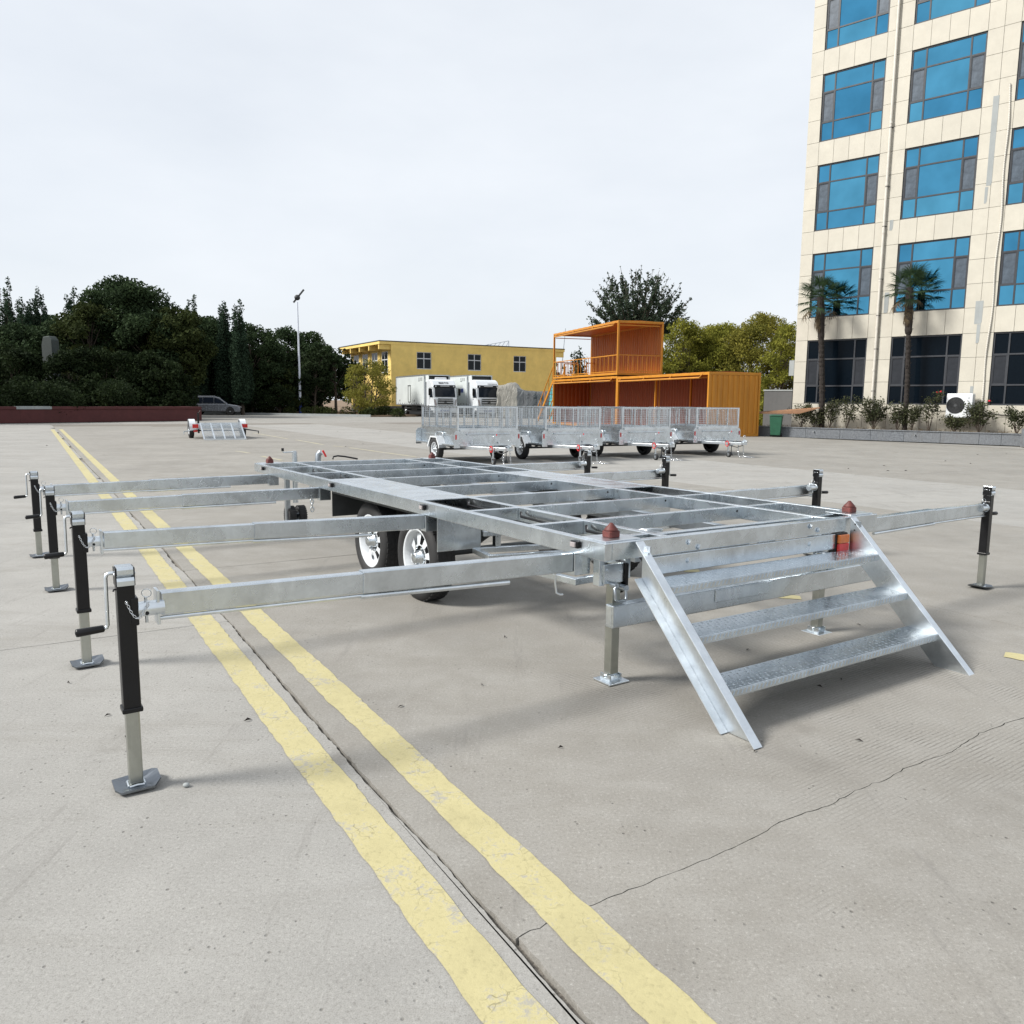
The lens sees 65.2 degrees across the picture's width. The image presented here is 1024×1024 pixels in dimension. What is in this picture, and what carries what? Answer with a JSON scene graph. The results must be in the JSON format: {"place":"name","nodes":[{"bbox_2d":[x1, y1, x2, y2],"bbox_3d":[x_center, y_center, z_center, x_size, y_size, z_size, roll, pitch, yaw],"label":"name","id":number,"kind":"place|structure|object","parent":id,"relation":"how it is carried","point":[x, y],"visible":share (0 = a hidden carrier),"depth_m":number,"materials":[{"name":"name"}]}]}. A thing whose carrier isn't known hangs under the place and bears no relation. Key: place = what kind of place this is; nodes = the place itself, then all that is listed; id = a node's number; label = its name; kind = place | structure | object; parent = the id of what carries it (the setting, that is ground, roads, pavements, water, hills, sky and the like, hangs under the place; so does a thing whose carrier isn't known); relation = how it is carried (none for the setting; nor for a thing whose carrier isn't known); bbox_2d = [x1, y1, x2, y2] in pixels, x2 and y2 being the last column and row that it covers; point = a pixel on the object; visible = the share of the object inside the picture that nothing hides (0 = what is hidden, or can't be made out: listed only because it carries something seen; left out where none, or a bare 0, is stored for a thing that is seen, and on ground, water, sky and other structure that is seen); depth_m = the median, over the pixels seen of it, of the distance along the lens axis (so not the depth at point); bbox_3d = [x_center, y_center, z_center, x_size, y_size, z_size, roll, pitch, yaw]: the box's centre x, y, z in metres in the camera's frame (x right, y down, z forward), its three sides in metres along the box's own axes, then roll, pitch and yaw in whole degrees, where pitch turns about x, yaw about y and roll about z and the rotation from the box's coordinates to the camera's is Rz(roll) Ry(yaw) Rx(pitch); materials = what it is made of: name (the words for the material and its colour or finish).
{"place":"outdoors","nodes":[
{"label":"outdoors","id":0,"kind":"place"},
{"bbox_2d":[296,406,424,416],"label":"verge","id":1,"kind":"structure","parent":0,"point":[387,415],"depth_m":83.36,"materials":[{"name":"green plant"}]},
{"bbox_2d":[199,315,219,395],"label":"broadleaf tree","id":2,"kind":"object","parent":1,"relation":"on","point":[208,320],"visible":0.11,"depth_m":81.61,"materials":[{"name":"green plant"}]},
{"bbox_2d":[198,322,254,395],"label":"broadleaf tree","id":3,"kind":"object","parent":1,"relation":"on","point":[212,336],"visible":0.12,"depth_m":81.11,"materials":[{"name":"green plant"}]},
{"bbox_2d":[231,322,287,412],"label":"broadleaf tree","id":4,"kind":"object","parent":1,"relation":"on","point":[271,348],"visible":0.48,"depth_m":81.62,"materials":[{"name":"green plant"}]},
{"bbox_2d":[258,383,295,412],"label":"bush","id":5,"kind":"object","parent":1,"relation":"on","point":[282,397],"visible":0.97,"depth_m":80.80,"materials":[{"name":"green plant"}]},
{"bbox_2d":[265,367,307,411],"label":"bush","id":6,"kind":"object","parent":1,"relation":"on","point":[297,403],"visible":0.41,"depth_m":82.93,"materials":[{"name":"green plant"}]},
{"bbox_2d":[265,325,312,367],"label":"broadleaf tree","id":7,"kind":"object","parent":1,"relation":"on","point":[285,333],"visible":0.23,"depth_m":92.77,"materials":[{"name":"green plant"}]},
{"bbox_2d":[233,345,366,412],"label":"undergrowth","id":8,"kind":"object","parent":1,"relation":"on","point":[320,354],"visible":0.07,"depth_m":86.01,"materials":[{"name":"green plant"}]},
{"bbox_2d":[287,331,332,411],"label":"broadleaf tree","id":9,"kind":"object","parent":1,"relation":"on","point":[314,336],"visible":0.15,"depth_m":94.00,"materials":[{"name":"green plant"}]},
{"bbox_2d":[295,361,331,410],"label":"bush","id":10,"kind":"object","parent":1,"relation":"on","point":[319,380],"visible":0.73,"depth_m":84.33,"materials":[{"name":"green plant"}]},
{"bbox_2d":[237,404,405,416],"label":"verge weeds","id":11,"kind":"object","parent":1,"relation":"on","point":[380,410],"visible":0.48,"depth_m":79.85,"materials":[{"name":"green plant"}]},
{"bbox_2d":[342,359,396,411],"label":"willow tree","id":12,"kind":"object","parent":1,"relation":"on","point":[376,374],"visible":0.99,"depth_m":77.82,"materials":[{"name":"green plant"}]},
{"bbox_2d":[338,340,564,413],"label":"yellow building","id":13,"kind":"structure","parent":1,"relation":"on","point":[527,368],"depth_m":93.57,"materials":[{"name":"yellow paint"}]},
{"bbox_2d":[0,0,814,399],"label":"sky","id":14,"kind":"structure","parent":0,"point":[433,171],"materials":[{"name":"white"}]},
{"bbox_2d":[0,414,1023,1023],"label":"yard","id":15,"kind":"structure","parent":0,"point":[846,848],"depth_m":3.44,"materials":[{"name":"concrete"}]},
{"bbox_2d":[0,276,19,326],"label":"poplar tree","id":16,"kind":"object","parent":15,"relation":"on","point":[7,315],"visible":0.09,"depth_m":75.82,"materials":[{"name":"green plant"}]},
{"bbox_2d":[0,375,39,405],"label":"shrub","id":17,"kind":"object","parent":15,"relation":"on","point":[22,377],"visible":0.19,"depth_m":51.83,"materials":[{"name":"green plant"}]},
{"bbox_2d":[0,343,48,385],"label":"shrub","id":18,"kind":"object","parent":15,"relation":"on","point":[14,357],"visible":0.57,"depth_m":55.47,"materials":[{"name":"green plant"}]},
{"bbox_2d":[0,322,52,386],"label":"broadleaf tree","id":19,"kind":"object","parent":15,"relation":"on","point":[12,333],"visible":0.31,"depth_m":63.52,"materials":[{"name":"green plant"}]},
{"bbox_2d":[14,471,48,557],"bbox_3d":[-4.773,0.022,8.000,0.327,0.859,0.160,-5,10,-34],"label":"stabilizer jack","id":20,"kind":"object","parent":15,"relation":"on","point":[36,487],"visible":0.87,"depth_m":7.98,"materials":[{"name":"black paint"}]},
{"bbox_2d":[25,286,48,327],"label":"poplar tree","id":21,"kind":"object","parent":15,"relation":"on","point":[36,317],"visible":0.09,"depth_m":75.94,"materials":[{"name":"green plant"}]},
{"bbox_2d":[11,351,64,382],"bbox_3d":[-33.886,-9.070,57.314,4.191,4.813,4.877,-1,8,-9],"label":"shrub","id":22,"kind":"object","parent":15,"relation":"on","point":[35,361],"visible":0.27,"depth_m":56.42,"materials":[{"name":"green plant"}]},
{"bbox_2d":[25,485,68,591],"bbox_3d":[-3.812,0.218,6.606,0.327,0.872,0.160,-4,9,-32],"label":"stabilizer jack","id":23,"kind":"object","parent":15,"relation":"on","point":[53,507],"visible":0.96,"depth_m":6.58,"materials":[{"name":"black paint"}]},
{"bbox_2d":[42,336,59,380],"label":"concrete block","id":24,"kind":"structure","parent":15,"relation":"on","point":[50,345],"depth_m":59.96,"materials":[{"name":"grey concrete"}]},
{"bbox_2d":[17,319,101,377],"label":"broadleaf tree","id":25,"kind":"object","parent":15,"relation":"on","point":[48,329],"visible":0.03,"depth_m":65.36,"materials":[{"name":"green plant"}]},
{"bbox_2d":[41,348,102,404],"bbox_3d":[-31.588,-9.141,57.259,4.575,5.102,4.979,1,8,0],"label":"shrub","id":26,"kind":"object","parent":15,"relation":"on","point":[66,358],"visible":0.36,"depth_m":56.34,"materials":[{"name":"green plant"}]},
{"bbox_2d":[0,377,147,422],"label":"undergrowth","id":27,"kind":"object","parent":15,"relation":"on","point":[115,393],"visible":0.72,"depth_m":51.16,"materials":[{"name":"green plant"}]},
{"bbox_2d":[44,510,103,668],"bbox_3d":[-2.572,0.458,4.749,0.327,0.928,0.160,-5,10,-34],"label":"stabilizer jack","id":28,"kind":"object","parent":15,"relation":"on","point":[82,542],"visible":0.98,"depth_m":4.73,"materials":[{"name":"black paint"}]},
{"bbox_2d":[72,374,103,405],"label":"shrub","id":29,"kind":"object","parent":15,"relation":"on","point":[86,386],"visible":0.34,"depth_m":55.69,"materials":[{"name":"green plant"}]},
{"bbox_2d":[50,300,128,380],"bbox_3d":[-34.514,-12.585,65.811,7.106,9.433,6.579,1,8,0],"label":"broadleaf tree","id":30,"kind":"object","parent":15,"relation":"on","point":[75,325],"visible":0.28,"depth_m":64.59,"materials":[{"name":"green plant"}]},
{"bbox_2d":[65,346,125,383],"bbox_3d":[-30.229,-9.345,58.173,4.332,5.340,4.665,-6,10,-40],"label":"shrub","id":31,"kind":"object","parent":15,"relation":"on","point":[86,353],"visible":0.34,"depth_m":57.84,"materials":[{"name":"green plant"}]},
{"bbox_2d":[0,406,201,422],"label":"maroon wall","id":32,"kind":"structure","parent":15,"relation":"on","point":[29,414],"depth_m":52.03,"materials":[{"name":"paint"}]},
{"bbox_2d":[75,563,164,794],"bbox_3d":[-1.573,0.676,3.250,0.327,0.928,0.160,-5,9,-33],"label":"stabilizer jack","id":33,"kind":"object","parent":15,"relation":"on","point":[131,609],"visible":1,"depth_m":3.23,"materials":[{"name":"black paint"}]},
{"bbox_2d":[100,350,149,405],"bbox_3d":[-28.722,-9.433,59.182,4.080,5.105,4.682,7,10,38],"label":"shrub","id":34,"kind":"object","parent":15,"relation":"on","point":[124,356],"visible":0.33,"depth_m":58.85,"materials":[{"name":"green plant"}]},
{"bbox_2d":[75,274,180,376],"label":"broadleaf tree","id":35,"kind":"object","parent":15,"relation":"on","point":[120,297],"visible":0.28,"depth_m":66.16,"materials":[{"name":"green plant"}]},
{"bbox_2d":[119,350,174,405],"bbox_3d":[-27.426,-9.627,60.410,4.760,5.178,4.678,1,8,0],"label":"shrub","id":36,"kind":"object","parent":15,"relation":"on","point":[150,355],"visible":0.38,"depth_m":59.24,"materials":[{"name":"green plant"}]},
{"bbox_2d":[111,308,195,385],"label":"broadleaf tree","id":37,"kind":"object","parent":15,"relation":"on","point":[132,333],"visible":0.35,"depth_m":65.03,"materials":[{"name":"green plant"}]},
{"bbox_2d":[132,356,198,405],"bbox_3d":[-26.372,-9.236,60.298,4.294,5.048,4.687,1,8,0],"label":"shrub","id":38,"kind":"object","parent":15,"relation":"on","point":[167,372],"visible":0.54,"depth_m":59.33,"materials":[{"name":"green plant"}]},
{"bbox_2d":[148,380,193,406],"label":"shrub","id":39,"kind":"object","parent":15,"relation":"on","point":[177,398],"visible":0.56,"depth_m":59.27,"materials":[{"name":"green plant"}]},
{"bbox_2d":[137,306,218,385],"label":"broadleaf tree","id":40,"kind":"object","parent":15,"relation":"on","point":[188,337],"visible":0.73,"depth_m":66.33,"materials":[{"name":"green plant"}]},
{"bbox_2d":[155,360,201,406],"bbox_3d":[-25.824,-9.383,61.516,3.570,4.415,3.930,1,8,0],"label":"shrub","id":41,"kind":"object","parent":15,"relation":"on","point":[188,389],"visible":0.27,"depth_m":61.56,"materials":[{"name":"green plant"}]},
{"bbox_2d":[196,395,241,414],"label":"parked car","id":42,"kind":"object","parent":15,"relation":"on","point":[207,403],"visible":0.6,"depth_m":76.50,"materials":[{"name":"grey paint"}]},
{"bbox_2d":[183,410,258,439],"bbox_3d":[-12.197,-3.622,32.976,2.840,1.089,4.825,-4,9,-28],"label":"plant trailer","id":43,"kind":"object","parent":15,"relation":"on","point":[241,425],"visible":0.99,"depth_m":31.64,"materials":[{"name":"metal"}]},
{"bbox_2d":[212,300,232,413],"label":"poplar tree","id":44,"kind":"object","parent":15,"relation":"on","point":[222,362],"visible":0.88,"depth_m":79.02,"materials":[{"name":"green plant"}]},
{"bbox_2d":[227,299,254,414],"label":"poplar tree","id":45,"kind":"object","parent":15,"relation":"on","point":[240,380],"visible":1,"depth_m":78.11,"materials":[{"name":"green plant"}]},
{"bbox_2d":[50,429,558,1023],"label":"road marking","id":46,"kind":"object","parent":15,"relation":"on","point":[482,975],"visible":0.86,"depth_m":2.85,"materials":[{"name":"yellow paint"}]},
{"bbox_2d":[59,429,716,1023],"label":"road marking","id":47,"kind":"object","parent":15,"relation":"on","point":[639,983],"visible":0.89,"depth_m":2.85,"materials":[{"name":"yellow paint"}]},
{"bbox_2d":[396,374,460,416],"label":"box truck","id":48,"kind":"object","parent":15,"relation":"on","point":[414,392],"visible":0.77,"depth_m":77.40,"materials":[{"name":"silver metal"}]},
{"bbox_2d":[416,405,519,464],"bbox_3d":[-0.910,-2.054,21.115,2.010,1.457,3.715,-4,9,-29],"label":"cage trailer","id":49,"kind":"object","parent":15,"relation":"on","point":[496,441],"visible":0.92,"depth_m":20.85,"materials":[{"name":"metal"}]},
{"bbox_2d":[445,375,497,417],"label":"box truck","id":50,"kind":"object","parent":15,"relation":"on","point":[478,390],"visible":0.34,"depth_m":76.78,"materials":[{"name":"white paint"}]},
{"bbox_2d":[50,448,985,685],"bbox_3d":[-0.621,-0.005,8.130,6.766,1.008,7.792,-4,9,-33],"label":"stage trailer","id":51,"kind":"object","parent":15,"relation":"on","point":[415,526],"visible":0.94,"depth_m":5.62,"materials":[{"name":"metal"}]},
{"bbox_2d":[495,382,550,417],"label":"covered load","id":52,"kind":"object","parent":15,"relation":"on","point":[512,394],"visible":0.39,"depth_m":75.12},
{"bbox_2d":[52,422,1023,1023],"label":"joint bed","id":53,"kind":"object","parent":15,"relation":"on","point":[540,974],"visible":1,"depth_m":7.69,"materials":[{"name":"grey concrete"}]},
{"bbox_2d":[504,406,608,463],"bbox_3d":[1.364,-2.167,22.078,2.010,1.457,3.715,-4,9,-28],"label":"cage trailer","id":54,"kind":"object","parent":15,"relation":"on","point":[577,441],"visible":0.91,"depth_m":21.78,"materials":[{"name":"metal"}]},
{"bbox_2d":[552,376,658,425],"bbox_3d":[5.801,-7.191,52.357,3.155,3.155,10.500,-2,8,-18],"label":"open container","id":55,"kind":"object","parent":15,"relation":"on","point":[597,392],"visible":0.54,"depth_m":54.73,"materials":[{"name":"orange metal"}]},
{"bbox_2d":[553,320,663,378],"bbox_3d":[5.835,-10.337,51.933,3.175,3.185,10.500,-2,8,-18],"label":"open container","id":56,"kind":"object","parent":55,"relation":"on","point":[625,348],"visible":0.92,"depth_m":51.03,"materials":[{"name":"orange metal"}]},
{"bbox_2d":[575,406,681,460],"bbox_3d":[3.562,-2.342,23.490,2.010,1.457,3.715,-4,9,-29],"label":"cage trailer","id":57,"kind":"object","parent":15,"relation":"on","point":[645,439],"visible":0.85,"depth_m":23.09,"materials":[{"name":"metal"}]},
{"bbox_2d":[585,265,692,339],"bbox_3d":[9.834,-13.077,62.790,8.141,12.033,8.159,1,8,0],"label":"elm tree","id":58,"kind":"object","parent":15,"relation":"on","point":[632,310],"visible":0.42,"depth_m":60.83,"materials":[{"name":"green plant"}]},
{"bbox_2d":[656,456,676,486],"bbox_3d":[1.973,-0.260,10.263,0.327,0.916,0.160,-5,9,-33],"label":"stabilizer jack","id":59,"kind":"object","parent":15,"relation":"on","point":[664,470],"visible":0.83,"depth_m":10.18,"materials":[{"name":"black paint"}]},
{"bbox_2d":[616,371,760,436],"bbox_3d":[8.920,-5.790,42.683,3.055,3.095,9.960,-2,8,-18],"label":"open container","id":60,"kind":"object","parent":15,"relation":"on","point":[730,389],"visible":0.79,"depth_m":38.45,"materials":[{"name":"orange paint"}]},
{"bbox_2d":[662,317,718,373],"bbox_3d":[11.449,-9.490,54.233,4.998,7.310,4.812,3,8,17],"label":"willow tree","id":61,"kind":"object","parent":15,"relation":"on","point":[674,364],"visible":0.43,"depth_m":53.36,"materials":[{"name":"green plant"}]},
{"bbox_2d":[648,407,752,457],"bbox_3d":[5.987,-2.528,24.986,2.010,1.457,3.715,-4,9,-30],"label":"cage trailer","id":62,"kind":"object","parent":15,"relation":"on","point":[710,437],"visible":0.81,"depth_m":24.61,"materials":[{"name":"metal"}]},
{"bbox_2d":[687,321,748,372],"bbox_3d":[14.119,-9.484,55.023,5.506,7.287,5.412,1,8,0],"label":"willow tree","id":63,"kind":"object","parent":15,"relation":"on","point":[718,331],"visible":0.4,"depth_m":54.00,"materials":[{"name":"green plant"}]},
{"bbox_2d":[715,311,795,425],"bbox_3d":[16.125,-9.134,52.252,6.566,7.751,6.510,1,8,0],"label":"willow tree","id":64,"kind":"object","parent":15,"relation":"on","point":[759,328],"visible":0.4,"depth_m":50.81,"materials":[{"name":"green plant"}]},
{"bbox_2d":[754,321,796,425],"bbox_3d":[16.393,-8.216,48.362,3.659,6.484,3.718,1,8,0],"label":"willow tree","id":65,"kind":"object","parent":15,"relation":"on","point":[780,362],"visible":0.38,"depth_m":47.60,"materials":[{"name":"green plant"}]},
{"bbox_2d":[763,390,792,426],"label":"boundary wall","id":66,"kind":"structure","parent":15,"relation":"on","point":[777,400],"depth_m":46.34,"materials":[{"name":"grey concrete"}]},
{"bbox_2d":[635,517,973,748],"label":"steel steps","id":67,"kind":"structure","parent":15,"relation":"on","point":[716,691],"depth_m":4.45,"materials":[{"name":"metal"}]},
{"bbox_2d":[804,469,827,555],"bbox_3d":[3.204,0.007,8.424,0.327,0.916,0.160,-5,10,-34],"label":"stabilizer jack","id":68,"kind":"object","parent":15,"relation":"on","point":[815,487],"visible":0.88,"depth_m":8.34,"materials":[{"name":"black paint"}]},
{"bbox_2d":[758,426,1023,446],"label":"granite planter","id":69,"kind":"object","parent":15,"relation":"on","point":[1006,439],"visible":0.94,"depth_m":34.78,"materials":[{"name":"stone"}]},
{"bbox_2d":[796,274,847,427],"bbox_3d":[14.452,-7.546,37.693,2.549,7.256,2.633,1,8,0],"label":"palm tree","id":70,"kind":"object","parent":69,"relation":"on","point":[820,316],"visible":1,"depth_m":37.39,"materials":[{"name":"green plant"}]},
{"bbox_2d":[819,397,842,427],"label":"rose bush","id":71,"kind":"object","parent":69,"relation":"on","point":[831,414],"visible":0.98,"depth_m":37.49,"materials":[{"name":"green plant"}]},
{"bbox_2d":[838,394,861,427],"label":"rose bush","id":72,"kind":"object","parent":69,"relation":"on","point":[846,411],"visible":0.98,"depth_m":37.08,"materials":[{"name":"green plant"}]},
{"bbox_2d":[857,396,893,428],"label":"rose bush","id":73,"kind":"object","parent":69,"relation":"on","point":[872,416],"visible":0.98,"depth_m":36.19,"materials":[{"name":"green plant"}]},
{"bbox_2d":[888,400,911,429],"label":"rose bush","id":74,"kind":"object","parent":69,"relation":"on","point":[896,416],"visible":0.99,"depth_m":35.45,"materials":[{"name":"green plant"}]},
{"bbox_2d":[882,261,938,429],"bbox_3d":[17.314,-7.218,35.248,2.276,7.321,2.388,1,8,0],"label":"palm tree","id":75,"kind":"object","parent":69,"relation":"on","point":[908,298],"visible":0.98,"depth_m":34.88,"materials":[{"name":"green plant"}]},
{"bbox_2d":[916,389,945,430],"bbox_3d":[18.176,-4.395,34.755,0.774,1.867,1.385,-3,9,-24],"label":"rose bush","id":76,"kind":"object","parent":69,"relation":"on","point":[937,397],"visible":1,"depth_m":34.69,"materials":[{"name":"green plant"}]},
{"bbox_2d":[960,399,997,431],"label":"rose bush","id":77,"kind":"object","parent":69,"relation":"on","point":[977,417],"visible":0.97,"depth_m":33.43,"materials":[{"name":"green plant"}]},
{"bbox_2d":[1001,405,1023,432],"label":"rose bush","id":78,"kind":"object","parent":69,"relation":"on","point":[1013,417],"visible":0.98,"depth_m":32.56,"materials":[{"name":"green plant"}]},
{"bbox_2d":[791,0,1023,433],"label":"office building","id":79,"kind":"structure","parent":15,"relation":"on","point":[915,146],"depth_m":35.04,"materials":[{"name":"beige tile"}]},
{"bbox_2d":[804,338,866,403],"bbox_3d":[15.408,-6.686,38.157,2.824,3.032,0.089,8,11,42],"label":"window","id":80,"kind":"structure","parent":79,"relation":"in","point":[845,362],"depth_m":38.05,"materials":[{"name":"black glass"}]},
{"bbox_2d":[809,247,873,317],"bbox_3d":[15.444,-10.712,37.598,2.824,3.002,0.089,8,11,42],"label":"window","id":81,"kind":"structure","parent":79,"relation":"in","point":[846,266],"depth_m":37.37,"materials":[{"name":"blue glass"}]},
{"bbox_2d":[814,154,879,231],"bbox_3d":[15.480,-14.704,37.045,2.824,3.002,0.089,8,11,42],"label":"window","id":82,"kind":"structure","parent":79,"relation":"in","point":[842,201],"depth_m":37.02,"materials":[{"name":"blue glass"}]},
{"bbox_2d":[819,58,886,141],"bbox_3d":[15.517,-18.696,36.491,2.824,3.002,0.089,8,11,42],"label":"window","id":83,"kind":"structure","parent":79,"relation":"in","point":[853,102],"depth_m":36.47,"materials":[{"name":"blue glass"}]},
{"bbox_2d":[825,0,890,49],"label":"window","id":84,"kind":"structure","parent":79,"relation":"in","point":[848,21],"depth_m":36.10,"materials":[{"name":"blue glass"}]},
{"bbox_2d":[887,334,962,404],"bbox_3d":[18.281,-6.297,35.542,2.914,3.032,0.089,8,11,42],"label":"window","id":85,"kind":"structure","parent":79,"relation":"in","point":[935,359],"depth_m":35.47,"materials":[{"name":"black glass"}]},
{"bbox_2d":[894,236,970,312],"bbox_3d":[18.317,-10.323,34.983,2.914,3.002,0.089,8,11,42],"label":"window","id":86,"kind":"structure","parent":79,"relation":"in","point":[948,258],"depth_m":34.75,"materials":[{"name":"blue glass"}]},
{"bbox_2d":[900,135,978,219],"bbox_3d":[18.354,-14.315,34.429,2.914,3.002,0.089,8,11,42],"label":"window","id":87,"kind":"structure","parent":79,"relation":"in","point":[939,178],"depth_m":34.39,"materials":[{"name":"blue glass"}]},
{"bbox_2d":[907,31,987,123],"bbox_3d":[18.390,-18.306,33.875,2.914,3.002,0.089,8,11,42],"label":"window","id":88,"kind":"structure","parent":79,"relation":"in","point":[947,78],"depth_m":33.84,"materials":[{"name":"blue glass"}]},
{"bbox_2d":[914,0,990,24],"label":"window","id":89,"kind":"structure","parent":79,"relation":"in","point":[926,10],"depth_m":33.79,"materials":[{"name":"blue glass"}]},
{"bbox_2d":[945,394,975,426],"bbox_3d":[19.233,-4.353,34.341,1.012,1.433,0.628,8,11,42],"label":"air conditioner","id":90,"kind":"object","parent":79,"relation":"attached to","point":[954,407],"visible":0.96,"depth_m":34.11,"materials":[{"name":"white metal"}]},
{"bbox_2d":[988,331,1023,404],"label":"window","id":91,"kind":"structure","parent":79,"relation":"in","point":[1006,387],"depth_m":33.37,"materials":[{"name":"black glass"}]},
{"bbox_2d":[996,229,1023,305],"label":"window","id":92,"kind":"structure","parent":79,"relation":"in","point":[1011,288],"depth_m":32.94,"materials":[{"name":"blue glass"}]},
{"bbox_2d":[1005,126,1023,205],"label":"window","id":93,"kind":"structure","parent":79,"relation":"in","point":[1015,187],"depth_m":32.50,"materials":[{"name":"blue glass"}]},
{"bbox_2d":[1015,21,1023,100],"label":"window","id":94,"kind":"structure","parent":79,"relation":"in","point":[1019,93],"depth_m":32.09,"materials":[{"name":"blue glass"}]},
{"bbox_2d":[968,486,997,588],"bbox_3d":[4.156,0.219,7.026,0.327,0.898,0.160,-5,10,-36],"label":"stabilizer jack","id":95,"kind":"object","parent":15,"relation":"on","point":[988,494],"visible":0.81,"depth_m":6.99,"materials":[{"name":"black paint"}]},
{"bbox_2d":[323,400,760,417],"bbox_3d":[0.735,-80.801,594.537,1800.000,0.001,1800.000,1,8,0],"label":"ground","id":96,"kind":"structure","parent":0,"point":[340,403],"depth_m":315.32,"materials":[{"name":"grey concrete"}]},
{"bbox_2d":[204,412,370,416],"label":"kerb","id":97,"kind":"structure","parent":96,"relation":"on","point":[299,414],"depth_m":78.15,"materials":[{"name":"grey concrete"}]},
{"bbox_2d":[300,342,343,406],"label":"broadleaf tree","id":98,"kind":"object","parent":96,"relation":"on","point":[330,350],"visible":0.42,"depth_m":87.16,"materials":[{"name":"green plant"}]},
{"bbox_2d":[327,352,348,412],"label":"broadleaf tree","id":99,"kind":"object","parent":96,"relation":"on","point":[334,356],"visible":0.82,"depth_m":87.21,"materials":[{"name":"green plant"}]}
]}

